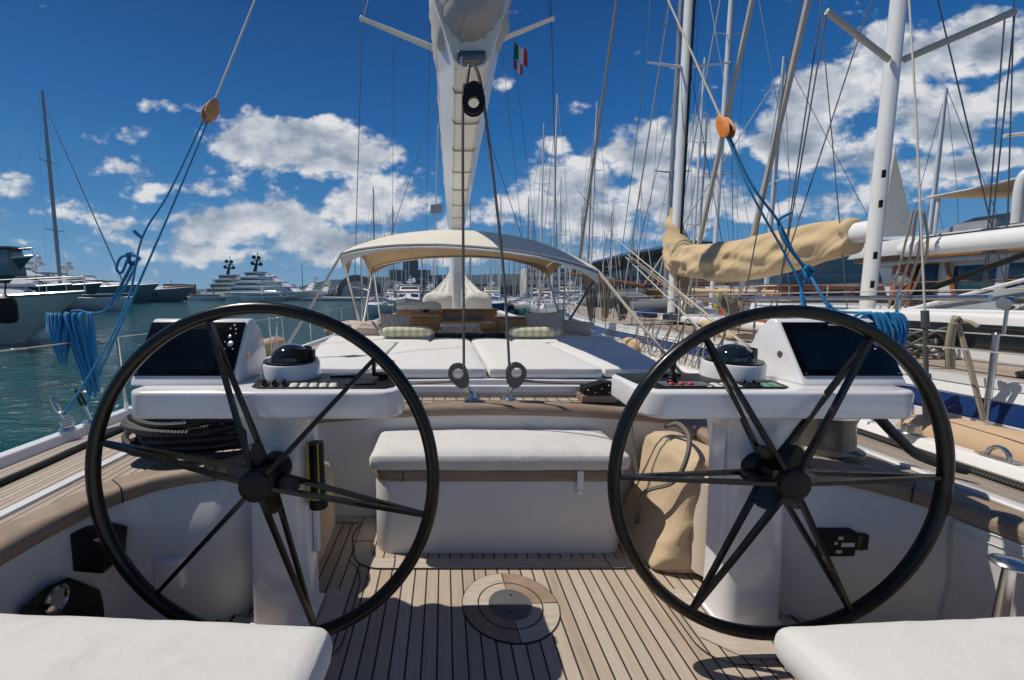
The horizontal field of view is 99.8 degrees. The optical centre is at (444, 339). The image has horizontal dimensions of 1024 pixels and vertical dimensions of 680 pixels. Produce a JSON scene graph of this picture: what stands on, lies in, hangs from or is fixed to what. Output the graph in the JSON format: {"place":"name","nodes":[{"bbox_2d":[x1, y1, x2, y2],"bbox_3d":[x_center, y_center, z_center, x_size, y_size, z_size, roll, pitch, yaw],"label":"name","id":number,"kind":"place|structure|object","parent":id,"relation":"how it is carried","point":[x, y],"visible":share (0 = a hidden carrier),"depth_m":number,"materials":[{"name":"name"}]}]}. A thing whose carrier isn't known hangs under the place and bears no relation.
{"place":"outdoors","nodes":[
{"label":"outdoors","id":0,"kind":"place"},
{"bbox_2d":[0,300,524,452],"bbox_3d":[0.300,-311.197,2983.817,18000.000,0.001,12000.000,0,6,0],"label":"sea","id":1,"kind":"structure","parent":0,"point":[27,417],"depth_m":15.52,"materials":[{"name":"liquid"}]},
{"bbox_2d":[0,247,34,283],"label":"motor yacht","id":2,"kind":"object","parent":1,"relation":"on","point":[21,261],"visible":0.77,"depth_m":40.27,"materials":[{"name":"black glass"}]},
{"bbox_2d":[0,246,30,275],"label":"funnel","id":3,"kind":"object","parent":2,"relation":"on","point":[8,266],"visible":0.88,"depth_m":39.61,"materials":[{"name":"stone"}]},
{"bbox_2d":[9,276,71,292],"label":"motor yacht","id":4,"kind":"object","parent":1,"relation":"on","point":[54,287],"visible":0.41,"depth_m":60.95,"materials":[{"name":"white glass"}]},
{"bbox_2d":[0,276,86,343],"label":"motor yacht","id":5,"kind":"object","parent":1,"relation":"on","point":[34,307],"visible":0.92,"depth_m":21.02,"materials":[{"name":"plastic"}]},
{"bbox_2d":[0,281,18,323],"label":"round fender","id":6,"kind":"object","parent":5,"relation":"hanging from","point":[9,313],"visible":1,"depth_m":18.25,"materials":[{"name":"black plastic"}]},
{"bbox_2d":[25,267,102,297],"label":"motor yacht","id":7,"kind":"object","parent":1,"relation":"on","point":[91,289],"visible":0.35,"depth_m":82.78,"materials":[{"name":"white glass"}]},
{"bbox_2d":[13,91,132,310],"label":"sailing boat","id":8,"kind":"object","parent":1,"relation":"on","point":[90,304],"visible":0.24,"depth_m":64.14,"materials":[{"name":"white glass"}]},
{"bbox_2d":[26,253,136,297],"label":"motor yacht","id":9,"kind":"object","parent":1,"relation":"on","point":[107,289],"visible":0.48,"depth_m":102.75,"materials":[{"name":"paint"}]},
{"bbox_2d":[61,259,159,302],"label":"motor yacht","id":10,"kind":"object","parent":1,"relation":"on","point":[143,293],"visible":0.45,"depth_m":126.41,"materials":[{"name":"paint"}]},
{"bbox_2d":[121,274,193,301],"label":"motor yacht","id":11,"kind":"object","parent":1,"relation":"on","point":[167,294],"visible":0.41,"depth_m":147.48,"materials":[{"name":"paint"}]},
{"bbox_2d":[201,256,240,295],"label":"motor yacht","id":12,"kind":"object","parent":1,"relation":"on","point":[223,283],"visible":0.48,"depth_m":219.87,"materials":[{"name":"white glass"}]},
{"bbox_2d":[224,252,318,299],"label":"motor yacht","id":13,"kind":"object","parent":1,"relation":"on","point":[254,282],"visible":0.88,"depth_m":201.58,"materials":[{"name":"white metal"}]},
{"bbox_2d":[360,186,394,316],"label":"sailing boat","id":14,"kind":"object","parent":1,"relation":"on","point":[373,306],"visible":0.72,"depth_m":49.86,"materials":[{"name":"white glass"}]},
{"bbox_2d":[395,275,422,305],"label":"motor yacht","id":15,"kind":"object","parent":1,"relation":"on","point":[411,289],"visible":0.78,"depth_m":60.61,"materials":[{"name":"white glass"}]},
{"bbox_2d":[0,308,1023,679],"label":"sailing yacht","id":16,"kind":"object","parent":1,"relation":"on","point":[620,620],"visible":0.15,"depth_m":1.84,"materials":[{"name":"white wood"}]},
{"bbox_2d":[0,426,123,486],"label":"rail","id":17,"kind":"object","parent":16,"relation":"on","point":[12,477],"visible":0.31,"depth_m":2.37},
{"bbox_2d":[19,578,104,616],"bbox_3d":[-1.389,1.030,1.579,0.067,0.334,0.292,0,6,0],"label":"engine panel","id":18,"kind":"object","parent":16,"relation":"attached to","point":[68,597],"visible":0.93,"depth_m":1.57,"materials":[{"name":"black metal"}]},
{"bbox_2d":[70,522,127,573],"bbox_3d":[-1.345,0.806,1.673,0.129,0.162,0.120,0,6,0],"label":"speaker box","id":19,"kind":"object","parent":16,"relation":"attached to","point":[89,554],"visible":0.56,"depth_m":1.62,"materials":[{"name":"black plastic"}]},
{"bbox_2d":[63,116,205,415],"bbox_3d":[-2.408,-0.637,3.345,1.070,2.384,0.116,-6,8,-43],"label":"blue tackle line","id":20,"kind":"object","parent":16,"relation":"attached to","point":[132,282],"visible":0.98,"depth_m":3.31,"materials":[{"name":"fabric"}]},
{"bbox_2d":[71,230,142,313],"bbox_3d":[-2.678,-0.535,3.362,0.610,0.661,0.121,0,6,0],"label":"blue rope knot","id":21,"kind":"object","parent":20,"relation":"attached to","point":[128,255],"visible":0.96,"depth_m":3.35,"materials":[{"name":"fabric"}]},
{"bbox_2d":[200,98,219,123],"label":"backstay block","id":22,"kind":"structure","parent":20,"relation":"attached to","point":[210,110],"depth_m":3.54,"materials":[{"name":"brown wood"}]},
{"bbox_2d":[86,119,208,403],"bbox_3d":[-2.370,-0.644,3.408,0.991,2.349,0.079,-3,7,-27],"label":"blue tackle line","id":23,"kind":"object","parent":22,"relation":"hanging from","point":[150,256],"visible":0.97,"depth_m":3.39,"materials":[{"name":"fabric"}]},
{"bbox_2d":[0,613,332,679],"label":"helm seat cushion","id":24,"kind":"object","parent":16,"relation":"on","point":[36,647],"visible":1,"depth_m":1.07,"materials":[{"name":"fabric"}]},
{"bbox_2d":[152,555,186,588],"bbox_3d":[-1.165,0.984,1.812,0.130,0.135,0.062,0,6,0],"label":"locker hatch","id":25,"kind":"object","parent":16,"relation":"attached to","point":[163,569],"visible":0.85,"depth_m":1.79,"materials":[{"name":"plastic"}]},
{"bbox_2d":[120,412,247,458],"bbox_3d":[-1.218,0.434,2.178,0.787,0.267,0.581,0,6,0],"label":"rope coil","id":26,"kind":"object","parent":16,"relation":"on","point":[208,438],"visible":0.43,"depth_m":1.95,"materials":[{"name":"fabric"}]},
{"bbox_2d":[131,319,405,626],"bbox_3d":[-0.716,0.559,1.870,1.108,1.297,0.453,0,6,0],"label":"helm console","id":27,"kind":"object","parent":16,"relation":"on","point":[179,377],"visible":0.6,"depth_m":1.74,"materials":[{"name":"paint"}]},
{"bbox_2d":[84,302,439,635],"bbox_3d":[-0.662,0.504,1.596,1.291,1.290,0.233,0,6,0],"label":"steering wheel","id":28,"kind":"object","parent":27,"relation":"attached to","point":[262,477],"visible":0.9,"depth_m":1.54,"materials":[{"name":"black plastic"}]},
{"bbox_2d":[261,344,320,381],"bbox_3d":[-0.675,0.096,1.887,0.248,0.158,0.249,0,6,0],"label":"compass","id":29,"kind":"object","parent":27,"relation":"on","point":[292,362],"visible":1,"depth_m":1.81,"materials":[{"name":"paint"}]},
{"bbox_2d":[310,419,320,552],"bbox_3d":[-0.547,0.614,1.814,0.025,0.600,0.040,0,6,0],"label":"boat hook rack","id":30,"kind":"object","parent":27,"relation":"attached to","point":[316,517],"visible":0.48,"depth_m":1.82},
{"bbox_2d":[306,440,327,510],"bbox_3d":[-0.518,0.551,1.747,0.077,0.273,0.077,0,6,0],"label":"flashlight","id":31,"kind":"object","parent":27,"relation":"attached to","point":[316,463],"visible":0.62,"depth_m":1.72,"materials":[{"name":"black plastic"}]},
{"bbox_2d":[316,342,395,372],"bbox_3d":[-0.906,0.139,3.759,0.804,0.095,1.653,0,6,0],"label":"sunpad","id":32,"kind":"object","parent":16,"relation":"on","point":[341,357],"visible":0.54,"depth_m":3.41,"materials":[{"name":"fabric"}]},
{"bbox_2d":[325,336,430,344],"bbox_3d":[-0.776,0.016,4.933,1.234,0.096,0.673,0,6,0],"label":"sunpad","id":33,"kind":"object","parent":16,"relation":"on","point":[396,341],"visible":0.34,"depth_m":4.75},
{"bbox_2d":[379,326,433,337],"bbox_3d":[-0.430,-0.091,4.837,0.620,0.129,0.157,0,6,-3],"label":"bolster pillow","id":34,"kind":"object","parent":33,"relation":"on","point":[405,331],"visible":1,"depth_m":4.78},
{"bbox_2d":[376,342,485,377],"bbox_3d":[-0.099,0.138,3.749,0.787,0.097,1.674,0,6,0],"label":"sunpad","id":35,"kind":"object","parent":16,"relation":"on","point":[424,359],"visible":0.84,"depth_m":3.25,"materials":[{"name":"fabric"}]},
{"bbox_2d":[423,273,451,308],"bbox_3d":[-0.151,-1.088,10.284,0.701,1.145,1.318,0,6,0],"label":"canvas cover","id":36,"kind":"object","parent":16,"relation":"on","point":[441,294],"visible":0.65,"depth_m":9.71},
{"bbox_2d":[353,0,558,319],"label":"mast","id":37,"kind":"object","parent":16,"relation":"on","point":[455,269],"visible":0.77,"depth_m":10.29,"materials":[{"name":"silver metal"}]},
{"bbox_2d":[434,0,508,229],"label":"boom","id":38,"kind":"object","parent":37,"relation":"attached to","point":[455,59],"visible":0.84,"depth_m":3.41,"materials":[{"name":"white"}]},
{"bbox_2d":[462,64,484,116],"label":"sheet block","id":39,"kind":"structure","parent":38,"relation":"hanging from","point":[473,89],"depth_m":2.46,"materials":[{"name":"black plastic"}]},
{"bbox_2d":[461,83,510,369],"bbox_3d":[0.263,-0.651,2.591,0.325,1.694,0.066,0,6,-4],"label":"mainsheet","id":40,"kind":"object","parent":39,"relation":"hanging from","point":[464,85],"visible":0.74,"depth_m":2.59,"materials":[{"name":"black fabric"}]},
{"bbox_2d":[448,363,480,400],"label":"deck block","id":41,"kind":"structure","parent":16,"relation":"attached to","point":[462,381],"depth_m":2.71,"materials":[{"name":"black metal"}]},
{"bbox_2d":[441,309,498,322],"bbox_3d":[0.400,-0.436,8.260,1.300,0.340,0.120,0,6,0],"label":"teak bulkhead","id":42,"kind":"object","parent":16,"relation":"on","point":[489,314],"visible":0.39,"depth_m":8.23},
{"bbox_2d":[461,275,491,308],"bbox_3d":[0.760,-1.081,10.285,0.714,1.161,1.316,0,6,0],"label":"canvas cover","id":43,"kind":"object","parent":16,"relation":"on","point":[476,298],"visible":0.49,"depth_m":9.68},
{"bbox_2d":[287,230,682,372],"bbox_3d":[0.300,-0.784,6.554,3.914,1.776,5.424,0,6,0],"label":"canopy","id":44,"kind":"object","parent":16,"relation":"on","point":[381,253],"visible":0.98,"depth_m":5.24,"materials":[{"name":"fabric"}]},
{"bbox_2d":[374,469,622,552],"bbox_3d":[0.300,0.908,2.482,1.376,0.475,0.428,0,6,0],"label":"cockpit bench","id":45,"kind":"object","parent":16,"relation":"on","point":[543,511],"visible":0.63,"depth_m":2.30,"materials":[{"name":"white plastic"}]},
{"bbox_2d":[369,429,629,470],"bbox_3d":[0.296,0.617,2.441,1.388,0.132,0.426,0,6,0],"label":"bench cushion","id":46,"kind":"object","parent":45,"relation":"on","point":[496,450],"visible":0.89,"depth_m":2.27,"materials":[{"name":"fabric"}]},
{"bbox_2d":[462,573,560,644],"bbox_3d":[0.300,1.198,1.936,0.442,0.008,0.442,0,6,0],"label":"floor hatch","id":47,"kind":"object","parent":16,"relation":"on","point":[507,608],"visible":1,"depth_m":1.91,"materials":[{"name":"brown wood"}]},
{"bbox_2d":[500,362,526,400],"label":"deck block","id":48,"kind":"structure","parent":16,"relation":"attached to","point":[513,382],"depth_m":2.71,"materials":[{"name":"black metal"}]},
{"bbox_2d":[473,342,601,377],"bbox_3d":[0.699,0.138,3.749,0.787,0.098,1.674,0,6,0],"label":"sunpad","id":49,"kind":"object","parent":16,"relation":"on","point":[540,360],"visible":0.92,"depth_m":3.19,"materials":[{"name":"fabric"}]},
{"bbox_2d":[524,311,563,331],"bbox_3d":[1.250,-0.221,5.357,0.457,0.287,0.219,0,6,0],"label":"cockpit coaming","id":50,"kind":"object","parent":16,"relation":"on","point":[551,319],"visible":0.74,"depth_m":5.31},
{"bbox_2d":[506,336,618,343],"bbox_3d":[1.375,0.015,4.933,1.236,0.096,0.674,0,6,0],"label":"sunpad","id":51,"kind":"object","parent":16,"relation":"on","point":[572,339],"visible":0.4,"depth_m":4.76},
{"bbox_2d":[509,326,562,337],"bbox_3d":[1.030,-0.091,4.838,0.620,0.129,0.170,0,6,0],"label":"bolster pillow","id":52,"kind":"object","parent":51,"relation":"on","point":[535,331],"visible":0.98,"depth_m":4.78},
{"bbox_2d":[562,320,593,335],"bbox_3d":[1.681,-0.157,5.414,0.410,0.189,0.183,3,7,26],"label":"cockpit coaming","id":53,"kind":"object","parent":16,"relation":"on","point":[577,327],"visible":0.96,"depth_m":5.36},
{"bbox_2d":[576,380,615,401],"bbox_3d":[0.985,0.327,2.764,0.220,0.128,0.120,0,6,0],"label":"rope clutch","id":54,"kind":"object","parent":16,"relation":"on","point":[597,391],"visible":0.95,"depth_m":2.71,"materials":[{"name":"black plastic"}]},
{"bbox_2d":[549,342,669,376],"bbox_3d":[1.506,0.140,3.761,0.809,0.096,1.652,0,6,0],"label":"sunpad","id":55,"kind":"object","parent":16,"relation":"on","point":[610,359],"visible":0.76,"depth_m":3.46,"materials":[{"name":"fabric"}]},
{"bbox_2d":[630,421,691,523],"bbox_3d":[1.170,0.787,2.366,0.208,0.729,0.550,1,6,13],"label":"mooring line","id":56,"kind":"object","parent":16,"relation":"attached to","point":[682,467],"visible":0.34,"depth_m":2.23,"materials":[{"name":"grey fabric"}]},
{"bbox_2d":[623,431,708,572],"bbox_3d":[1.248,0.856,2.363,0.414,0.653,0.565,0,6,0],"label":"canvas bag","id":57,"kind":"object","parent":16,"relation":"on","point":[660,532],"visible":0.62,"depth_m":2.23,"materials":[{"name":"fabric"}]},
{"bbox_2d":[611,319,913,625],"bbox_3d":[1.316,0.559,1.870,1.108,1.297,0.453,0,6,0],"label":"helm console","id":58,"kind":"object","parent":16,"relation":"on","point":[805,360],"visible":0.65,"depth_m":1.75,"materials":[{"name":"paint"}]},
{"bbox_2d":[657,362,714,386],"bbox_3d":[0.965,0.131,1.708,0.190,0.098,0.090,0,6,0],"label":"joystick panel","id":59,"kind":"object","parent":58,"relation":"on","point":[671,381],"visible":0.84,"depth_m":1.71,"materials":[{"name":"grey plastic"}]},
{"bbox_2d":[699,344,766,381],"bbox_3d":[1.275,0.096,1.887,0.248,0.158,0.249,0,6,0],"label":"compass","id":60,"kind":"object","parent":58,"relation":"on","point":[742,362],"visible":0.85,"depth_m":1.81,"materials":[{"name":"paint"}]},
{"bbox_2d":[607,305,955,640],"bbox_3d":[1.260,0.512,1.637,1.291,1.291,0.232,0,6,0],"label":"steering wheel","id":61,"kind":"object","parent":58,"relation":"attached to","point":[772,475],"visible":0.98,"depth_m":1.58,"materials":[{"name":"black plastic"}]},
{"bbox_2d":[792,419,865,461],"bbox_3d":[1.930,0.431,2.177,0.338,0.262,0.338,0,6,0],"label":"winch","id":62,"kind":"object","parent":16,"relation":"on","point":[838,442],"visible":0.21,"depth_m":2.06,"materials":[{"name":"metal"}]},
{"bbox_2d":[873,419,970,474],"bbox_3d":[2.203,0.469,2.081,0.588,0.334,0.163,0,6,0],"label":"hanging rope","id":63,"kind":"object","parent":62,"relation":"hanging from","point":[896,436],"visible":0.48,"depth_m":2.09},
{"bbox_2d":[816,527,868,555],"bbox_3d":[1.685,0.856,1.808,0.200,0.110,0.042,0,6,0],"label":"breaker panel","id":64,"kind":"object","parent":16,"relation":"attached to","point":[842,541],"visible":0.98,"depth_m":1.79,"materials":[{"name":"black plastic"}]},
{"bbox_2d":[774,617,1023,679],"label":"helm seat cushion","id":65,"kind":"object","parent":16,"relation":"on","point":[976,649],"visible":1,"depth_m":1.08,"materials":[{"name":"fabric"}]},
{"bbox_2d":[920,310,931,419],"bbox_3d":[3.491,0.184,3.086,0.164,0.799,0.054,0,6,0],"label":"turnbuckle","id":66,"kind":"object","parent":16,"relation":"attached to","point":[925,319],"visible":0.67,"depth_m":3.06,"materials":[{"name":"grey metal"}]},
{"bbox_2d":[908,0,925,310],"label":"backstay","id":67,"kind":"object","parent":66,"relation":"attached to","point":[918,164],"visible":1,"depth_m":3.16,"materials":[{"name":"metal"}]},
{"bbox_2d":[940,519,1023,619],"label":"lee cloth","id":68,"kind":"object","parent":16,"relation":"attached to","point":[972,579],"visible":0.66,"depth_m":1.61,"materials":[{"name":"fabric"}]},
{"bbox_2d":[986,553,1023,617],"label":"mushroom cleat","id":69,"kind":"object","parent":16,"relation":"on","point":[1011,566],"visible":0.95,"depth_m":1.30,"materials":[{"name":"silver metal"}]},
{"bbox_2d":[523,123,553,312],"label":"sailing boat","id":70,"kind":"object","parent":1,"relation":"on","point":[526,305],"visible":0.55,"depth_m":51.26,"materials":[{"name":"white glass"}]},
{"bbox_2d":[529,94,577,320],"bbox_3d":[9.800,-11.159,37.036,4.487,20.054,12.024,0,6,-3],"label":"sailing boat","id":71,"kind":"object","parent":1,"relation":"on","point":[551,307],"visible":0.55,"depth_m":37.26,"materials":[{"name":"white glass"}]},
{"bbox_2d":[572,101,616,304],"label":"sailing boat","id":72,"kind":"object","parent":1,"relation":"on","point":[593,198],"visible":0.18,"depth_m":43.65,"materials":[{"name":"white glass"}]},
{"bbox_2d":[624,0,760,313],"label":"sailing boat","id":73,"kind":"object","parent":1,"relation":"on","point":[671,172],"visible":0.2,"depth_m":23.87,"materials":[{"name":"white glass"}]},
{"bbox_2d":[651,57,752,298],"bbox_3d":[21.300,-11.945,34.943,4.487,22.054,14.024,0,6,-4],"label":"sailing boat","id":74,"kind":"object","parent":1,"relation":"on","point":[699,142],"visible":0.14,"depth_m":35.55,"materials":[{"name":"white glass"}]},
{"bbox_2d":[668,0,812,311],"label":"sailing boat","id":75,"kind":"object","parent":1,"relation":"on","point":[728,34],"visible":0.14,"depth_m":26.73,"materials":[{"name":"white glass"}]},
{"bbox_2d":[571,56,996,306],"bbox_3d":[24.611,-10.167,30.677,29.534,19.409,6.000,1,6,12],"label":"wooden gulet","id":76,"kind":"object","parent":1,"relation":"on","point":[656,294],"visible":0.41,"depth_m":29.58,"materials":[{"name":"brown wood"}]},
{"bbox_2d":[565,0,1023,431],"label":"ketch","id":77,"kind":"object","parent":1,"relation":"on","point":[987,316],"visible":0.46,"depth_m":5.71,"materials":[{"name":"blue paint"}]},
{"bbox_2d":[662,207,863,281],"bbox_3d":[6.111,-2.259,8.938,0.852,2.054,5.150,0,6,0],"label":"boom sail cover","id":78,"kind":"object","parent":77,"relation":"attached to","point":[816,243],"visible":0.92,"depth_m":8.26,"materials":[{"name":"beige fabric"}]},
{"bbox_2d":[905,327,946,355],"bbox_3d":[4.660,-0.002,4.344,0.488,0.315,0.711,-6,8,-44],"label":"rope coil","id":79,"kind":"object","parent":77,"relation":"on","point":[916,350],"visible":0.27,"depth_m":4.12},
{"bbox_2d":[895,414,1023,464],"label":"fender","id":80,"kind":"object","parent":77,"relation":"attached to","point":[974,435],"visible":0.36,"depth_m":2.85,"materials":[{"name":"fabric"}]},
{"bbox_2d":[982,332,1000,420],"bbox_3d":[3.707,0.250,2.892,0.039,0.608,0.034,0,6,0],"label":"stanchion","id":81,"kind":"object","parent":77,"relation":"on","point":[992,366],"visible":1,"depth_m":2.88,"materials":[{"name":"silver metal"}]},
{"bbox_2d":[944,315,986,418],"bbox_3d":[3.596,0.185,2.940,0.134,0.704,0.216,-3,7,-24],"label":"fender lashing","id":82,"kind":"object","parent":81,"relation":"attached to","point":[954,328],"visible":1,"depth_m":2.93,"materials":[{"name":"beige fabric"}]},
{"bbox_2d":[995,296,1023,334],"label":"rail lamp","id":83,"kind":"object","parent":77,"relation":"attached to","point":[1007,304],"visible":0.98,"depth_m":3.38,"materials":[{"name":"silver metal"}]},
{"bbox_3d":[4.255,-0.881,11.773,0.027,0.660,0.027,0,6,0],"label":"stanchion","id":84,"kind":"object","parent":77,"relation":"on","visible":0},
{"bbox_2d":[571,289,1023,296],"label":"lifeline","id":85,"kind":"object","parent":84,"relation":"attached to","point":[856,291],"visible":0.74,"depth_m":3.92},
{"bbox_2d":[717,293,740,316],"bbox_3d":[3.997,-0.428,5.989,0.294,0.463,0.169,0,6,0],"label":"rope coil","id":86,"kind":"object","parent":85,"relation":"hanging from","point":[731,305],"visible":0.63,"depth_m":5.93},
{"bbox_2d":[633,295,993,301],"bbox_3d":[4.093,-0.589,6.272,0.081,0.144,6.406,0,6,2],"label":"stowed pole","id":87,"kind":"object","parent":85,"relation":"attached to","point":[947,297],"visible":0.79,"depth_m":4.01,"materials":[{"name":"silver metal"}]},
{"bbox_2d":[750,132,1023,318],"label":"classic motor yacht","id":88,"kind":"object","parent":1,"relation":"on","point":[938,268],"visible":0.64,"depth_m":10.37,"materials":[{"name":"white wood"}]},
{"bbox_2d":[883,147,912,236],"bbox_3d":[14.318,-4.468,13.334,1.515,2.904,0.099,-1,6,-12],"label":"hoisted sail","id":89,"kind":"object","parent":88,"relation":"attached to","point":[897,216],"visible":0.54,"depth_m":13.33,"materials":[{"name":"fabric"}]},
{"bbox_2d":[318,461,334,562],"bbox_3d":[-0.698,0.911,2.294,0.167,0.502,0.427,0,6,0],"label":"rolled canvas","id":90,"kind":"object","parent":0,"point":[327,520],"visible":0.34,"depth_m":2.28,"materials":[{"name":"fabric"}]},
{"bbox_2d":[298,297,529,300],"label":"quay","id":91,"kind":"structure","parent":0,"point":[333,299],"depth_m":174.23,"materials":[{"name":"concrete"}]},
{"bbox_2d":[336,275,382,296],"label":"arched shed","id":92,"kind":"structure","parent":91,"relation":"on","point":[343,289],"depth_m":327.59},
{"bbox_2d":[520,268,569,296],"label":"harbour building","id":93,"kind":"structure","parent":91,"relation":"on","point":[523,281],"depth_m":228.01,"materials":[{"name":"white concrete"}]},
{"bbox_2d":[554,241,718,298],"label":"terminal","id":94,"kind":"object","parent":91,"relation":"on","point":[657,254],"visible":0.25,"depth_m":101.85,"materials":[{"name":"grey glass"}]},
{"bbox_2d":[715,240,889,288],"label":"glass office","id":95,"kind":"structure","parent":91,"relation":"on","point":[829,272],"depth_m":61.32,"materials":[{"name":"glass"}]},
{"bbox_2d":[429,0,510,187],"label":"sail cover","id":96,"kind":"object","parent":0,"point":[470,20],"visible":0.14,"depth_m":2.52,"materials":[{"name":"fabric"}]},
{"bbox_2d":[0,0,1023,289],"label":"sky","id":97,"kind":"structure","parent":0,"point":[126,85],"materials":[{"name":"blue"}]},
{"bbox_2d":[716,115,735,137],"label":"backstay block","id":98,"kind":"structure","parent":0,"point":[725,126],"depth_m":3.70,"materials":[{"name":"orange wood"}]},
{"bbox_2d":[726,136,806,304],"bbox_3d":[2.745,-0.816,3.547,0.792,1.892,0.109,4,7,31],"label":"blue tackle line","id":99,"kind":"object","parent":98,"relation":"attached to","point":[764,217],"visible":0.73,"depth_m":3.54,"materials":[{"name":"fabric"}]},
{"bbox_2d":[728,133,830,308],"bbox_3d":[2.925,-0.591,3.485,1.171,2.362,0.146,4,7,36],"label":"blue tackle line","id":100,"kind":"object","parent":98,"relation":"attached to","point":[774,216],"visible":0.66,"depth_m":3.56,"materials":[{"name":"fabric"}]},
{"bbox_2d":[777,211,816,304],"bbox_3d":[2.917,-0.618,3.544,0.287,0.891,0.152,5,8,42],"label":"blue rope knot","id":101,"kind":"object","parent":100,"relation":"attached to","point":[806,268],"visible":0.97,"depth_m":3.51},
{"bbox_2d":[857,428,1023,491],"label":"rope","id":102,"kind":"object","parent":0,"point":[1011,483],"visible":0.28,"depth_m":2.23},
{"bbox_3d":[-0.912,-1.978,19.902,0.064,0.656,0.040,0,6,0],"label":"stanchion","id":103,"kind":"object","parent":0,"visible":0},
{"bbox_2d":[0,291,420,351],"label":"lifeline","id":104,"kind":"object","parent":103,"relation":"attached to","point":[123,336],"visible":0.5,"depth_m":3.27},
{"bbox_2d":[45,312,72,365],"bbox_3d":[-2.998,-0.011,3.334,0.163,0.416,0.225,-3,7,-30],"label":"rope coil","id":105,"kind":"object","parent":104,"relation":"hanging from","point":[57,328],"visible":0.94,"depth_m":3.27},
{"bbox_2d":[63,311,99,396],"bbox_3d":[-2.843,0.112,3.352,0.310,0.672,0.173,0,6,0],"label":"rope coil","id":106,"kind":"object","parent":104,"relation":"hanging from","point":[83,344],"visible":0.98,"depth_m":3.30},
{"bbox_3d":[1.512,-1.978,19.902,0.064,0.656,0.040,0,6,0],"label":"stanchion","id":107,"kind":"object","parent":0,"visible":0},
{"bbox_2d":[487,292,1023,355],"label":"lifeline","id":108,"kind":"object","parent":107,"relation":"attached to","point":[906,343],"visible":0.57,"depth_m":2.98},
{"bbox_2d":[598,277,614,321],"bbox_3d":[3.324,-0.833,8.766,0.296,0.915,0.170,0,6,0],"label":"rope coil","id":109,"kind":"object","parent":108,"relation":"hanging from","point":[605,302],"visible":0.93,"depth_m":8.72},
{"bbox_2d":[854,311,908,346],"bbox_3d":[3.290,0.015,3.218,0.363,0.462,0.172,0,6,0],"label":"rope coil","id":110,"kind":"object","parent":108,"relation":"hanging from","point":[884,323],"visible":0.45,"depth_m":3.16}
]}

